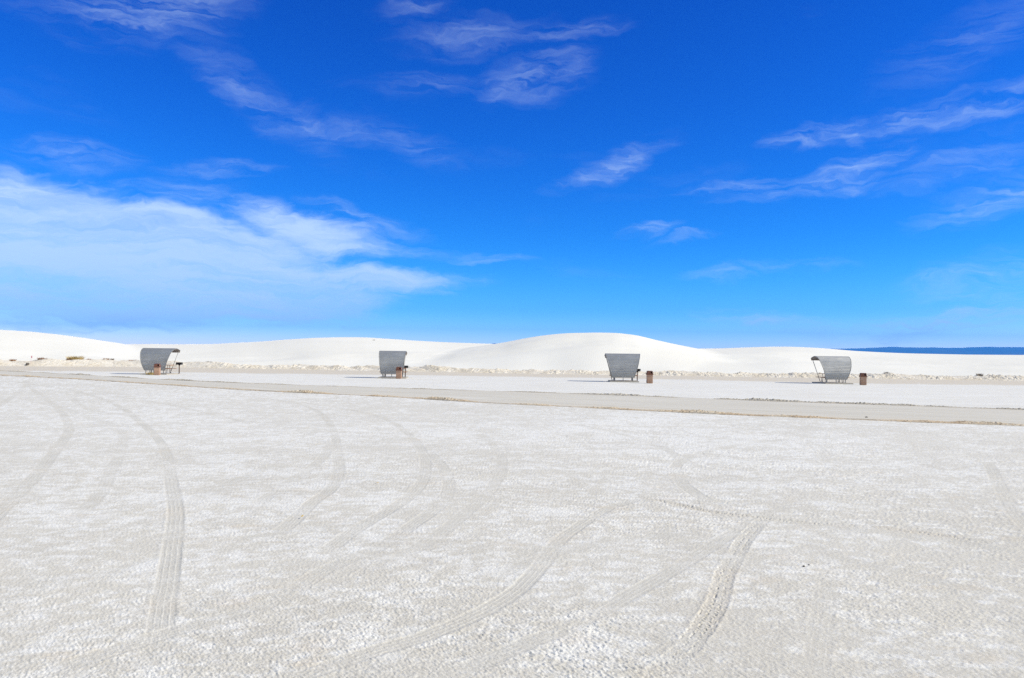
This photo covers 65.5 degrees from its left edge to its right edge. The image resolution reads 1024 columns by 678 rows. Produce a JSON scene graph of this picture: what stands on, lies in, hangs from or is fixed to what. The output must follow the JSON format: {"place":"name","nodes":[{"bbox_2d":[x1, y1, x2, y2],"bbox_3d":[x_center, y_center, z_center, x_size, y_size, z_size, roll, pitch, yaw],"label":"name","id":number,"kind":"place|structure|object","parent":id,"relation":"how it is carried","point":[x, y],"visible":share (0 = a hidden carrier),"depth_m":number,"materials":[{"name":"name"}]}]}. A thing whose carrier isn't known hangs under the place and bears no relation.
{"place":"outdoors","nodes":[
{"label":"outdoors","id":0,"kind":"place"},
{"bbox_2d":[0,366,1023,677],"bbox_3d":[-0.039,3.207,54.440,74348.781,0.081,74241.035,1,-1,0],"label":"ground","id":1,"kind":"structure","parent":0,"point":[150,530],"depth_m":9.37,"materials":[{"name":"white sand"}]},
{"bbox_2d":[153,364,160,374],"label":"litter bin","id":2,"kind":"object","parent":1,"relation":"on","point":[157,369],"visible":0.98,"depth_m":68.16,"materials":[{"name":"brown metal"}]},
{"bbox_2d":[140,373,179,374],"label":"concrete slab","id":3,"kind":"structure","parent":1,"relation":"on","point":[162,373],"depth_m":70.24,"materials":[{"name":"grey concrete"}]},
{"bbox_2d":[140,348,179,373],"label":"picnic shelter","id":4,"kind":"object","parent":3,"relation":"on","point":[150,358],"visible":0.96,"depth_m":70.08,"materials":[{"name":"metal"}]},
{"bbox_2d":[378,376,407,378],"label":"concrete slab","id":5,"kind":"structure","parent":1,"relation":"on","point":[392,377],"depth_m":67.19,"materials":[{"name":"grey concrete"}]},
{"bbox_2d":[379,351,406,376],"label":"picnic shelter","id":6,"kind":"object","parent":5,"relation":"on","point":[390,362],"visible":0.97,"depth_m":67.52,"materials":[{"name":"metal"}]},
{"bbox_2d":[396,367,401,378],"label":"litter bin","id":7,"kind":"object","parent":1,"relation":"on","point":[398,372],"visible":1,"depth_m":66.44,"materials":[{"name":"brown metal"}]},
{"bbox_2d":[0,370,1023,409],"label":"sand ridge","id":8,"kind":"structure","parent":1,"relation":"on","point":[752,399],"depth_m":41.19,"materials":[{"name":"beige sand"}]},
{"bbox_2d":[608,380,638,381],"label":"concrete slab","id":9,"kind":"structure","parent":1,"relation":"on","point":[623,381],"depth_m":64.66,"materials":[{"name":"grey concrete"}]},
{"bbox_2d":[604,353,639,380],"bbox_3d":[9.146,2.328,65.903,2.913,2.251,2.119,1,-1,4],"label":"picnic shelter","id":10,"kind":"object","parent":9,"relation":"on","point":[623,365],"visible":1,"depth_m":64.99,"materials":[{"name":"metal"}]},
{"bbox_2d":[646,371,652,382],"bbox_3d":[10.829,3.000,62.671,0.520,0.997,0.520,1,-1,1],"label":"litter bin","id":11,"kind":"object","parent":1,"relation":"on","point":[649,376],"visible":1,"depth_m":62.46,"materials":[{"name":"brown metal"}]},
{"bbox_2d":[812,382,852,383],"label":"concrete slab","id":12,"kind":"structure","parent":1,"relation":"on","point":[832,383],"depth_m":67.48,"materials":[{"name":"grey concrete"}]},
{"bbox_2d":[811,356,851,382],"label":"picnic shelter","id":13,"kind":"object","parent":12,"relation":"on","point":[836,368],"visible":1,"depth_m":67.10,"materials":[{"name":"metal"}]},
{"bbox_2d":[859,373,866,384],"bbox_3d":[28.540,3.259,64.745,0.520,0.997,0.520,1,-1,9],"label":"litter bin","id":14,"kind":"object","parent":1,"relation":"on","point":[863,378],"visible":1,"depth_m":64.53,"materials":[{"name":"brown metal"}]},
{"bbox_2d":[0,330,1023,375],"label":"dunes","id":15,"kind":"structure","parent":0,"point":[576,351],"depth_m":120.02,"materials":[{"name":"white sand"}]},
{"bbox_2d":[0,371,1023,423],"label":"road","id":16,"kind":"structure","parent":0,"point":[879,412],"depth_m":35.17,"materials":[{"name":"white sand"}]},
{"bbox_2d":[0,358,1023,380],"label":"sand berm","id":17,"kind":"structure","parent":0,"point":[134,363],"depth_m":93.78,"materials":[{"name":"beige sand"}]},
{"bbox_2d":[66,356,84,359],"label":"dry grass","id":18,"kind":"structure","parent":17,"relation":"on","point":[76,358],"depth_m":101.28,"materials":[{"name":"plant"}]},
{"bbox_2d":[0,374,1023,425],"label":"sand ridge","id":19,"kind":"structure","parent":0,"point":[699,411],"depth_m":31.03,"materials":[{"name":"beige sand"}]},
{"bbox_2d":[0,0,1023,348],"label":"sky","id":20,"kind":"structure","parent":0,"point":[699,174],"materials":[{"name":"blue"}]},
{"bbox_2d":[492,343,1023,354],"bbox_3d":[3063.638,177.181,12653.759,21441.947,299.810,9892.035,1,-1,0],"label":"mountains","id":21,"kind":"structure","parent":0,"point":[985,350],"depth_m":12432.51,"materials":[{"name":"blue"}]}
]}

